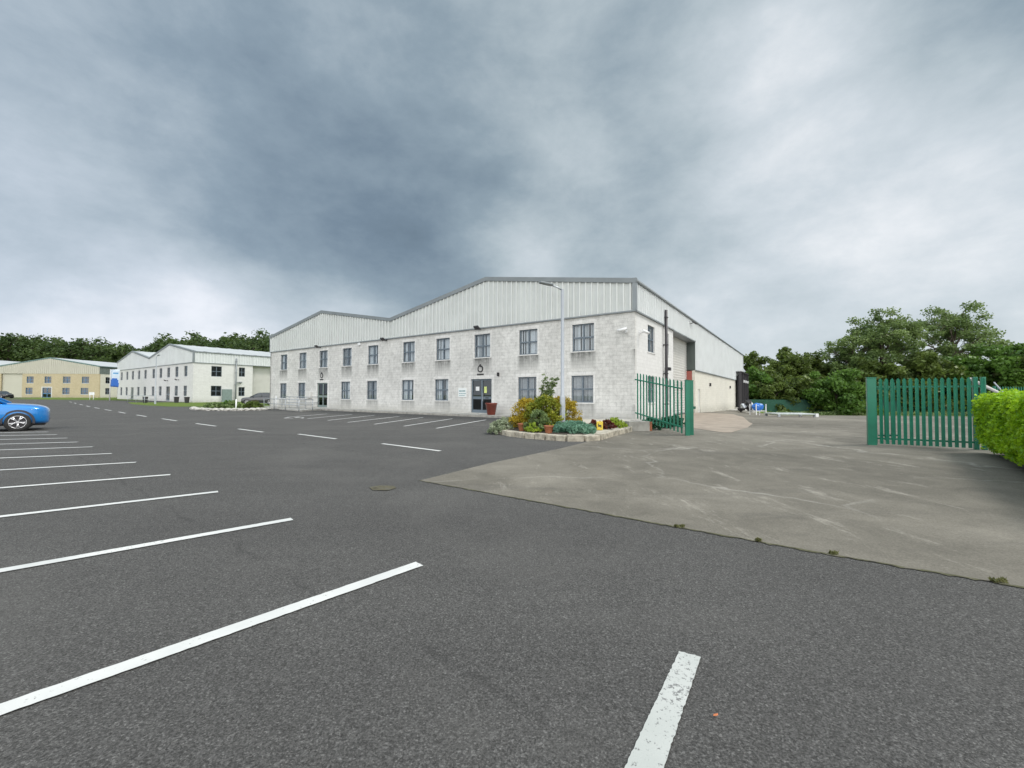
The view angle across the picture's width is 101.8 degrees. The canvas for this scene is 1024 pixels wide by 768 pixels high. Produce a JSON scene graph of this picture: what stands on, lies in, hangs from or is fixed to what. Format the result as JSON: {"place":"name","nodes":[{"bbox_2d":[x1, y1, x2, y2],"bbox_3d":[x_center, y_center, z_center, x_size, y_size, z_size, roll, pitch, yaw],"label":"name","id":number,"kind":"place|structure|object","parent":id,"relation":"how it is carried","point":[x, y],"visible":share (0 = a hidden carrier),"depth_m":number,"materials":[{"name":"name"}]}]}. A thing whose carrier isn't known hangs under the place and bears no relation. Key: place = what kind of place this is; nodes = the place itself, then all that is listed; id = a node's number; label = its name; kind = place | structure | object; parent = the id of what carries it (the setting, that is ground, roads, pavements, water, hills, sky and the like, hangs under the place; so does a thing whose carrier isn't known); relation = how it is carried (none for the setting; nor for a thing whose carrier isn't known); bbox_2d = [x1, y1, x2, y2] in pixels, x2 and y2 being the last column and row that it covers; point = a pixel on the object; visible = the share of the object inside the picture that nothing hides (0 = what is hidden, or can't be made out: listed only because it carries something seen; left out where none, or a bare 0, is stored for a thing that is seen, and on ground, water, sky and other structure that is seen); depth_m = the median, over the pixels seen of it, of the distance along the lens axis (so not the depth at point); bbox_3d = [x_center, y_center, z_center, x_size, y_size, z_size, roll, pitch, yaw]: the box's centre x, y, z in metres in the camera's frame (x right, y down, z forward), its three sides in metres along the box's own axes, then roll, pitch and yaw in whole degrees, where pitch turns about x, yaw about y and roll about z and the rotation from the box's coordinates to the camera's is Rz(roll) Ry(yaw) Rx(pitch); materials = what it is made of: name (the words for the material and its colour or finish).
{"place":"outdoors","nodes":[
{"label":"outdoors","id":0,"kind":"place"},
{"bbox_2d":[266,406,635,420],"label":"pavement","id":1,"kind":"structure","parent":0,"point":[442,412],"depth_m":32.02,"materials":[{"name":"concrete"}]},
{"bbox_2d":[485,403,497,414],"bbox_3d":[-1.422,1.707,28.564,0.857,0.820,0.857,0,-2,0],"label":"plant pot","id":2,"kind":"object","parent":1,"relation":"on","point":[491,408],"visible":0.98,"depth_m":28.27,"materials":[{"name":"ceramic"}]},
{"bbox_2d":[14,397,967,416],"bbox_3d":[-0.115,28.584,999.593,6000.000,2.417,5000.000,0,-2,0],"label":"ground","id":3,"kind":"structure","parent":0,"point":[263,404],"depth_m":66.21,"materials":[{"name":"green plant"}]},
{"bbox_2d":[0,332,47,361],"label":"tree","id":4,"kind":"object","parent":3,"relation":"on","point":[6,350],"visible":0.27,"depth_m":137.37,"materials":[{"name":"green plant"}]},
{"bbox_2d":[0,333,51,345],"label":"tree","id":5,"kind":"object","parent":3,"relation":"on","point":[34,338],"visible":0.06,"depth_m":149.60,"materials":[{"name":"green plant"}]},
{"bbox_2d":[8,337,74,361],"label":"tree","id":6,"kind":"object","parent":3,"relation":"on","point":[34,352],"visible":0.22,"depth_m":137.06,"materials":[{"name":"green plant"}]},
{"bbox_2d":[0,357,116,397],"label":"cream warehouse","id":7,"kind":"structure","parent":3,"relation":"on","point":[51,377],"depth_m":105.08,"materials":[{"name":"brick"}]},
{"bbox_2d":[2,374,21,396],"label":"roller door","id":8,"kind":"structure","parent":7,"relation":"in","point":[12,383],"depth_m":105.31,"materials":[{"name":"beige metal"}]},
{"bbox_2d":[36,338,122,362],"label":"tree","id":9,"kind":"object","parent":3,"relation":"on","point":[84,350],"visible":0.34,"depth_m":140.65,"materials":[{"name":"green plant"}]},
{"bbox_2d":[99,342,139,362],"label":"tree","id":10,"kind":"object","parent":3,"relation":"on","point":[124,348],"visible":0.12,"depth_m":147.15,"materials":[{"name":"green plant"}]},
{"bbox_2d":[137,337,168,351],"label":"tree","id":11,"kind":"object","parent":3,"relation":"on","point":[157,346],"visible":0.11,"depth_m":147.41,"materials":[{"name":"green plant"}]},
{"bbox_2d":[150,333,209,350],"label":"tree","id":12,"kind":"object","parent":3,"relation":"on","point":[170,340],"visible":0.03,"depth_m":152.79,"materials":[{"name":"green plant"}]},
{"bbox_2d":[117,344,270,401],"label":"warehouse","id":13,"kind":"structure","parent":3,"relation":"on","point":[201,374],"depth_m":71.68,"materials":[{"name":"white paint"}]},
{"bbox_2d":[211,366,221,376],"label":"window","id":14,"kind":"structure","parent":13,"relation":"in","point":[216,371],"depth_m":68.46,"materials":[{"name":"black glass"}]},
{"bbox_2d":[252,366,269,394],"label":"roller door","id":15,"kind":"structure","parent":13,"relation":"in","point":[261,375],"depth_m":74.70,"materials":[{"name":"paint"}]},
{"bbox_2d":[171,331,217,345],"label":"tree","id":16,"kind":"object","parent":3,"relation":"on","point":[196,337],"visible":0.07,"depth_m":147.10,"materials":[{"name":"green plant"}]},
{"bbox_2d":[182,336,229,347],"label":"tree","id":17,"kind":"object","parent":3,"relation":"on","point":[203,344],"visible":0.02,"depth_m":135.87,"materials":[{"name":"green plant"}]},
{"bbox_2d":[206,334,250,348],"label":"tree","id":18,"kind":"object","parent":3,"relation":"on","point":[220,343],"visible":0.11,"depth_m":131.04,"materials":[{"name":"green plant"}]},
{"bbox_2d":[222,332,254,349],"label":"tree","id":19,"kind":"object","parent":3,"relation":"on","point":[235,334],"visible":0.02,"depth_m":119.50,"materials":[{"name":"green plant"}]},
{"bbox_2d":[232,328,269,351],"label":"tree","id":20,"kind":"object","parent":3,"relation":"on","point":[248,344],"visible":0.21,"depth_m":113.03,"materials":[{"name":"green plant"}]},
{"bbox_2d":[241,393,269,404],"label":"parked car","id":21,"kind":"object","parent":3,"relation":"on","point":[259,397],"visible":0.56,"depth_m":56.23,"materials":[{"name":"grey paint"}]},
{"bbox_2d":[269,277,743,420],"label":"warehouse","id":22,"kind":"structure","parent":3,"relation":"on","point":[474,346],"depth_m":31.02,"materials":[{"name":"brick"}]},
{"bbox_2d":[279,381,286,398],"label":"window","id":23,"kind":"structure","parent":22,"relation":"in","point":[283,390],"depth_m":46.96,"materials":[{"name":"grey glass"}]},
{"bbox_2d":[280,352,287,370],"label":"window","id":24,"kind":"structure","parent":22,"relation":"in","point":[285,357],"depth_m":47.04,"materials":[{"name":"grey glass"}]},
{"bbox_2d":[297,381,305,398],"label":"window","id":25,"kind":"structure","parent":22,"relation":"in","point":[302,384],"depth_m":44.82,"materials":[{"name":"grey glass"}]},
{"bbox_2d":[298,350,306,368],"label":"window","id":26,"kind":"structure","parent":22,"relation":"in","point":[302,353],"depth_m":44.80,"materials":[{"name":"grey glass"}]},
{"bbox_2d":[315,380,328,406],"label":"entrance door","id":27,"kind":"structure","parent":22,"relation":"in","point":[323,385],"depth_m":42.35,"materials":[{"name":"grey glass"}]},
{"bbox_2d":[319,348,328,367],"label":"window","id":28,"kind":"structure","parent":22,"relation":"in","point":[320,350],"depth_m":42.41,"materials":[{"name":"grey glass"}]},
{"bbox_2d":[340,379,350,399],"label":"window","id":29,"kind":"structure","parent":22,"relation":"in","point":[347,390],"depth_m":40.13,"materials":[{"name":"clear glass"}]},
{"bbox_2d":[342,345,352,366],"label":"window","id":30,"kind":"structure","parent":22,"relation":"in","point":[347,347],"depth_m":40.15,"materials":[{"name":"clear glass"}]},
{"bbox_2d":[366,378,377,399],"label":"window","id":31,"kind":"structure","parent":22,"relation":"in","point":[373,387],"depth_m":37.82,"materials":[{"name":"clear glass"}]},
{"bbox_2d":[367,343,378,364],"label":"window","id":32,"kind":"structure","parent":22,"relation":"in","point":[372,361],"depth_m":38.03,"materials":[{"name":"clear glass"}]},
{"bbox_2d":[400,377,414,400],"bbox_3d":[-8.719,0.436,35.052,1.800,1.965,0.302,-1,-2,35],"label":"window","id":33,"kind":"structure","parent":22,"relation":"in","point":[406,392],"depth_m":35.17,"materials":[{"name":"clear glass"}]},
{"bbox_2d":[402,338,415,362],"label":"window","id":34,"kind":"structure","parent":22,"relation":"in","point":[408,342],"depth_m":35.10,"materials":[{"name":"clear glass"}]},
{"bbox_2d":[433,376,449,401],"bbox_3d":[-5.479,0.388,32.798,1.800,1.965,0.304,-1,-2,35],"label":"window","id":35,"kind":"structure","parent":22,"relation":"in","point":[441,389],"depth_m":32.90,"materials":[{"name":"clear glass"}]},
{"bbox_2d":[435,335,450,360],"bbox_3d":[-5.376,-2.822,32.821,1.800,1.985,0.303,-1,-2,35],"label":"window","id":36,"kind":"structure","parent":22,"relation":"in","point":[443,345],"depth_m":32.84,"materials":[{"name":"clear glass"}]},
{"bbox_2d":[468,375,493,412],"bbox_3d":[-2.213,0.751,30.471,2.390,2.720,0.187,-1,-2,35],"label":"entrance door","id":37,"kind":"structure","parent":22,"relation":"in","point":[482,386],"depth_m":30.53,"materials":[{"name":"grey glass"}]},
{"bbox_2d":[473,330,491,358],"bbox_3d":[-2.120,-2.870,30.550,1.800,1.985,0.304,-1,-2,35],"label":"window","id":38,"kind":"structure","parent":22,"relation":"in","point":[478,345],"depth_m":30.61,"materials":[{"name":"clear glass"}]},
{"bbox_2d":[516,373,537,401],"bbox_3d":[1.083,0.291,28.218,1.800,1.965,0.301,-1,-2,35],"label":"window","id":39,"kind":"structure","parent":22,"relation":"in","point":[525,380],"depth_m":28.31,"materials":[{"name":"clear glass"}]},
{"bbox_2d":[517,325,538,355],"bbox_3d":[1.154,-2.918,28.266,1.800,1.985,0.304,-1,-2,35],"label":"window","id":40,"kind":"structure","parent":22,"relation":"in","point":[532,346],"depth_m":28.27,"materials":[{"name":"clear glass"}]},
{"bbox_2d":[569,372,595,403],"bbox_3d":[4.413,0.242,25.899,1.800,1.965,0.304,-1,-2,35],"label":"window","id":41,"kind":"structure","parent":22,"relation":"in","point":[578,381],"depth_m":25.90,"materials":[{"name":"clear glass"}]},
{"bbox_2d":[570,319,595,352],"bbox_3d":[4.475,-2.967,25.949,1.800,1.985,0.302,-1,-2,35],"label":"window","id":42,"kind":"structure","parent":22,"relation":"in","point":[592,321],"depth_m":25.98,"materials":[{"name":"grey glass"}]},
{"bbox_2d":[648,326,655,354],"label":"window","id":43,"kind":"structure","parent":22,"relation":"in","point":[649,328],"depth_m":26.85,"materials":[{"name":"grey glass"}]},
{"bbox_2d":[673,337,686,413],"bbox_3d":[13.654,-0.674,34.625,0.040,6.420,7.730,-1,-2,35],"label":"roller door","id":44,"kind":"structure","parent":22,"relation":"in","point":[679,346],"depth_m":35.70,"materials":[{"name":"paint"}]},
{"bbox_2d":[736,371,748,406],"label":"dock enclosure","id":45,"kind":"object","parent":22,"relation":"attached to","point":[742,387],"visible":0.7,"depth_m":61.16,"materials":[{"name":"metal"}]},
{"bbox_2d":[743,351,783,381],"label":"tree","id":46,"kind":"object","parent":3,"relation":"on","point":[751,359],"visible":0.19,"depth_m":78.09,"materials":[{"name":"green plant"}]},
{"bbox_2d":[746,365,780,399],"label":"tree","id":47,"kind":"object","parent":3,"relation":"on","point":[755,374],"visible":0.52,"depth_m":72.22,"materials":[{"name":"green plant"}]},
{"bbox_2d":[750,376,800,411],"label":"bush","id":48,"kind":"object","parent":3,"relation":"on","point":[773,389],"visible":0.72,"depth_m":69.38,"materials":[{"name":"green plant"}]},
{"bbox_2d":[765,346,820,381],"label":"tree","id":49,"kind":"object","parent":3,"relation":"on","point":[788,363],"visible":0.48,"depth_m":79.68,"materials":[{"name":"green plant"}]},
{"bbox_2d":[776,373,832,411],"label":"bush","id":50,"kind":"object","parent":3,"relation":"on","point":[801,382],"visible":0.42,"depth_m":70.15,"materials":[{"name":"green plant"}]},
{"bbox_2d":[801,351,839,398],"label":"tree","id":51,"kind":"object","parent":3,"relation":"on","point":[818,363],"visible":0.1,"depth_m":82.69,"materials":[{"name":"green plant"}]},
{"bbox_2d":[820,330,900,369],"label":"tree","id":52,"kind":"object","parent":3,"relation":"on","point":[847,349],"visible":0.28,"depth_m":76.32,"materials":[{"name":"green plant"}]},
{"bbox_2d":[757,410,966,415],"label":"yard verge","id":53,"kind":"structure","parent":3,"relation":"on","point":[862,415],"depth_m":63.46,"materials":[{"name":"green plant"}]},
{"bbox_2d":[751,399,883,411],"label":"palisade fence","id":54,"kind":"object","parent":53,"relation":"on","point":[773,406],"visible":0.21,"depth_m":68.70,"materials":[{"name":"green metal"}]},
{"bbox_2d":[799,368,890,415],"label":"bush","id":55,"kind":"object","parent":53,"relation":"on","point":[845,387],"visible":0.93,"depth_m":64.79,"materials":[{"name":"green plant"}]},
{"bbox_2d":[762,410,967,415],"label":"weeds","id":56,"kind":"object","parent":53,"relation":"on","point":[836,413],"visible":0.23,"depth_m":64.11,"materials":[{"name":"green plant"}]},
{"bbox_2d":[945,342,1023,402],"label":"tree","id":57,"kind":"object","parent":53,"relation":"on","point":[1001,361],"visible":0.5,"depth_m":64.19,"materials":[{"name":"green plant"}]},
{"bbox_2d":[993,352,1023,390],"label":"tree","id":58,"kind":"object","parent":53,"relation":"on","point":[998,373],"visible":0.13,"depth_m":63.81,"materials":[{"name":"green plant"}]},
{"bbox_2d":[814,306,946,390],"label":"tree","id":59,"kind":"object","parent":3,"relation":"on","point":[885,334],"visible":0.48,"depth_m":73.08,"materials":[{"name":"green plant"}]},
{"bbox_2d":[848,357,920,411],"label":"tree","id":60,"kind":"object","parent":3,"relation":"on","point":[888,371],"visible":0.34,"depth_m":70.06,"materials":[{"name":"green plant"}]},
{"bbox_2d":[879,350,978,412],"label":"tree","id":61,"kind":"object","parent":3,"relation":"on","point":[930,364],"visible":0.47,"depth_m":67.96,"materials":[{"name":"green plant"}]},
{"bbox_2d":[896,300,1014,365],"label":"tree","id":62,"kind":"object","parent":3,"relation":"on","point":[947,326],"visible":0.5,"depth_m":74.57,"materials":[{"name":"green plant"}]},
{"bbox_2d":[939,355,1002,410],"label":"tree","id":63,"kind":"object","parent":3,"relation":"on","point":[978,368],"visible":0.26,"depth_m":67.50,"materials":[{"name":"green plant"}]},
{"bbox_2d":[0,398,1023,767],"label":"car park","id":64,"kind":"structure","parent":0,"point":[492,630],"depth_m":2.75,"materials":[{"name":"grey asphalt"}]},
{"bbox_2d":[0,398,49,430],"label":"parked car","id":65,"kind":"object","parent":64,"relation":"on","point":[19,416],"visible":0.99,"depth_m":16.45,"materials":[{"name":"blue paint"}]},
{"bbox_2d":[18,398,134,400],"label":"grass verge","id":66,"kind":"object","parent":64,"relation":"on","point":[78,399],"depth_m":90.34,"materials":[{"name":"green plant"}]},
{"bbox_2d":[109,369,119,400],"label":"sign","id":67,"kind":"object","parent":64,"relation":"on","point":[114,377],"visible":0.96,"depth_m":76.04,"materials":[{"name":"white plastic"}]},
{"bbox_2d":[128,402,203,406],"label":"grass strip","id":68,"kind":"object","parent":64,"relation":"on","point":[180,404],"depth_m":55.63,"materials":[{"name":"green plant"}]},
{"bbox_2d":[0,432,422,714],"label":"parking marking","id":69,"kind":"object","parent":64,"relation":"on","point":[51,691],"visible":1,"depth_m":2.83,"materials":[{"name":"paint"}]},
{"bbox_2d":[80,404,440,450],"bbox_3d":[-36.849,2.296,38.415,88.756,0.155,1.361,-1,-2,39],"label":"road marking","id":70,"kind":"object","parent":64,"relation":"on","point":[309,435],"visible":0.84,"depth_m":14.37,"materials":[{"name":"paint"}]},
{"bbox_2d":[278,407,324,411],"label":"access ramp","id":71,"kind":"structure","parent":64,"relation":"on","point":[300,409],"depth_m":38.77,"materials":[{"name":"concrete"}]},
{"bbox_2d":[263,406,509,417],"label":"kerb","id":72,"kind":"structure","parent":64,"relation":"on","point":[470,415],"depth_m":31.82,"materials":[{"name":"concrete"}]},
{"bbox_2d":[507,418,629,440],"bbox_3d":[2.877,2.022,20.253,7.030,0.270,13.200,0,-2,0],"label":"paved bed","id":73,"kind":"object","parent":64,"relation":"on","point":[587,421],"visible":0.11,"depth_m":16.33,"materials":[{"name":"grey stone"}]},
{"bbox_2d":[487,419,513,433],"bbox_3d":[-0.445,1.652,16.151,1.075,0.586,1.076,0,-2,0],"label":"silver plant","id":74,"kind":"object","parent":73,"relation":"on","point":[496,426],"visible":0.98,"depth_m":15.90,"materials":[{"name":"green plant"}]},
{"bbox_2d":[506,426,585,434],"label":"bed soil","id":75,"kind":"structure","parent":73,"relation":"on","point":[517,429],"depth_m":14.69,"materials":[{"name":"brown soil"}]},
{"bbox_2d":[508,397,543,426],"bbox_3d":[0.677,1.201,16.869,1.794,1.362,1.781,0,-2,0],"label":"conifer shrub","id":76,"kind":"object","parent":75,"relation":"on","point":[521,404],"visible":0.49,"depth_m":16.60,"materials":[{"name":"yellow plant"}]},
{"bbox_2d":[524,422,541,432],"bbox_3d":[0.713,1.570,14.899,0.612,0.429,0.612,-1,-2,39],"label":"bedding plant","id":77,"kind":"object","parent":75,"relation":"on","point":[531,428],"visible":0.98,"depth_m":14.79,"materials":[{"name":"green plant"}]},
{"bbox_2d":[522,409,551,430],"bbox_3d":[0.913,1.345,15.292,1.187,0.897,0.908,0,-2,0],"label":"leafy shrub","id":78,"kind":"object","parent":75,"relation":"on","point":[541,419],"visible":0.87,"depth_m":15.07,"materials":[{"name":"green plant"}]},
{"bbox_2d":[521,393,567,425],"bbox_3d":[1.248,1.091,16.043,1.832,1.465,1.941,0,-2,0],"label":"leafy shrub","id":79,"kind":"object","parent":75,"relation":"on","point":[547,402],"visible":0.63,"depth_m":15.80,"materials":[{"name":"green plant"}]},
{"bbox_2d":[539,373,559,397],"bbox_3d":[1.458,0.668,16.451,0.884,2.209,0.426,0,-2,0],"label":"sapling","id":80,"kind":"object","parent":75,"relation":"on","point":[549,390],"visible":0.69,"depth_m":16.42,"materials":[{"name":"green plant"}]},
{"bbox_2d":[539,281,564,421],"bbox_3d":[1.528,-1.019,15.847,1.050,5.763,0.239,1,-2,-12],"label":"street lamp","id":81,"kind":"object","parent":75,"relation":"on","point":[562,403],"visible":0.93,"depth_m":15.87,"materials":[{"name":"metal"}]},
{"bbox_2d":[546,396,582,420],"bbox_3d":[2.096,1.174,16.894,1.801,1.443,1.749,0,-2,0],"label":"conifer shrub","id":82,"kind":"object","parent":75,"relation":"on","point":[570,406],"visible":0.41,"depth_m":16.76,"materials":[{"name":"yellow plant"}]},
{"bbox_2d":[551,419,596,433],"bbox_3d":[2.199,1.561,15.089,1.741,0.621,1.912,0,-2,0],"label":"juniper","id":83,"kind":"object","parent":75,"relation":"on","point":[575,426],"visible":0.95,"depth_m":14.62,"materials":[{"name":"green plant"}]},
{"bbox_2d":[498,426,631,441],"bbox_3d":[2.355,1.865,15.300,5.809,0.315,3.544,0,-2,-8],"label":"stone edging","id":84,"kind":"object","parent":73,"relation":"on","point":[580,438],"visible":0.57,"depth_m":14.08,"materials":[{"name":"beige stone"}]},
{"bbox_2d":[610,417,627,427],"bbox_3d":[4.374,1.630,17.430,0.970,0.486,1.099,-1,-2,32],"label":"lime plant","id":85,"kind":"object","parent":73,"relation":"on","point":[617,421],"visible":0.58,"depth_m":17.16,"materials":[{"name":"green plant"}]},
{"bbox_2d":[624,651,700,767],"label":"worn parking marking","id":86,"kind":"object","parent":64,"relation":"on","point":[654,741],"visible":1,"depth_m":1.92,"materials":[{"name":"paint"}]},
{"bbox_2d":[0,0,1023,372],"label":"sky","id":87,"kind":"structure","parent":0,"point":[780,173],"materials":[{"name":"grey"}]},
{"bbox_2d":[422,410,1023,585],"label":"concrete yard","id":88,"kind":"structure","parent":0,"point":[824,483],"depth_m":6.85,"materials":[{"name":"grey concrete"}]},
{"bbox_2d":[624,421,651,430],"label":"block pier","id":89,"kind":"structure","parent":88,"relation":"on","point":[641,425],"depth_m":17.51,"materials":[{"name":"concrete"}]},
{"bbox_2d":[684,380,689,435],"bbox_3d":[6.616,0.999,15.700,0.170,2.300,0.170,0,-2,10],"label":"gate post","id":90,"kind":"object","parent":88,"relation":"on","point":[687,407],"visible":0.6,"depth_m":15.63,"materials":[{"name":"green metal"}]},
{"bbox_2d":[635,373,682,432],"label":"palisade gate","id":91,"kind":"structure","parent":90,"relation":"attached to","point":[659,419],"depth_m":16.98,"materials":[{"name":"green metal"}]},
{"bbox_2d":[690,380,695,434],"bbox_3d":[6.893,1.007,15.923,0.245,2.300,0.170,0,-2,10],"label":"gate post","id":92,"kind":"object","parent":88,"relation":"on","point":[692,407],"visible":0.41,"depth_m":15.86,"materials":[{"name":"green metal"}]},
{"bbox_2d":[679,413,751,432],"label":"loading ramp","id":93,"kind":"structure","parent":88,"relation":"on","point":[720,422],"depth_m":23.35,"materials":[{"name":"concrete"}]},
{"bbox_2d":[419,480,1023,587],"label":"joint strip","id":94,"kind":"object","parent":88,"relation":"on","point":[762,542],"visible":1,"depth_m":4.14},
{"bbox_2d":[737,399,753,411],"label":"scrap heap","id":95,"kind":"object","parent":88,"relation":"on","point":[742,407],"visible":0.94,"depth_m":49.58,"materials":[{"name":"metal"}]},
{"bbox_2d":[749,403,766,414],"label":"trolley","id":96,"kind":"object","parent":88,"relation":"on","point":[756,407],"visible":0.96,"depth_m":46.65,"materials":[{"name":"plastic"}]},
{"bbox_2d":[764,412,818,416],"bbox_3d":[24.015,2.667,35.904,3.250,0.340,2.280,0,-2,4],"label":"metal frame","id":97,"kind":"object","parent":88,"relation":"on","point":[799,414],"visible":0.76,"depth_m":35.03,"materials":[{"name":"metal"}]},
{"bbox_2d":[865,377,876,444],"bbox_3d":[11.156,0.943,12.911,0.240,2.300,0.200,-1,-2,30],"label":"gate post","id":98,"kind":"object","parent":88,"relation":"on","point":[871,413],"visible":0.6,"depth_m":12.84,"materials":[{"name":"green metal"}]},
{"bbox_2d":[877,382,897,437],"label":"palisade gate","id":99,"kind":"structure","parent":98,"relation":"attached to","point":[883,389],"depth_m":13.91,"materials":[{"name":"green metal"}]},
{"bbox_2d":[876,377,987,449],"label":"palisade gate","id":100,"kind":"structure","parent":98,"relation":"attached to","point":[975,445],"depth_m":12.27,"materials":[{"name":"green metal"}]},
{"bbox_2d":[971,388,1023,466],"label":"hedge","id":101,"kind":"object","parent":88,"relation":"on","point":[998,422],"visible":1,"depth_m":8.85,"materials":[{"name":"green plant"}]},
{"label":"island bed","id":102,"kind":"structure","parent":0,"visible":0},
{"bbox_2d":[203,402,225,407],"bbox_3d":[-28.302,2.083,39.552,1.850,0.861,1.921,-1,-2,39],"label":"shrub","id":103,"kind":"object","parent":102,"relation":"on","point":[214,405],"visible":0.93,"depth_m":39.27,"materials":[{"name":"green plant"}]},
{"bbox_2d":[189,406,277,410],"bbox_3d":[-27.417,2.376,39.484,8.943,0.421,5.723,0,-2,0],"label":"rock edging","id":104,"kind":"object","parent":102,"relation":"on","point":[228,409],"visible":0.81,"depth_m":37.39,"materials":[{"name":"stone"}]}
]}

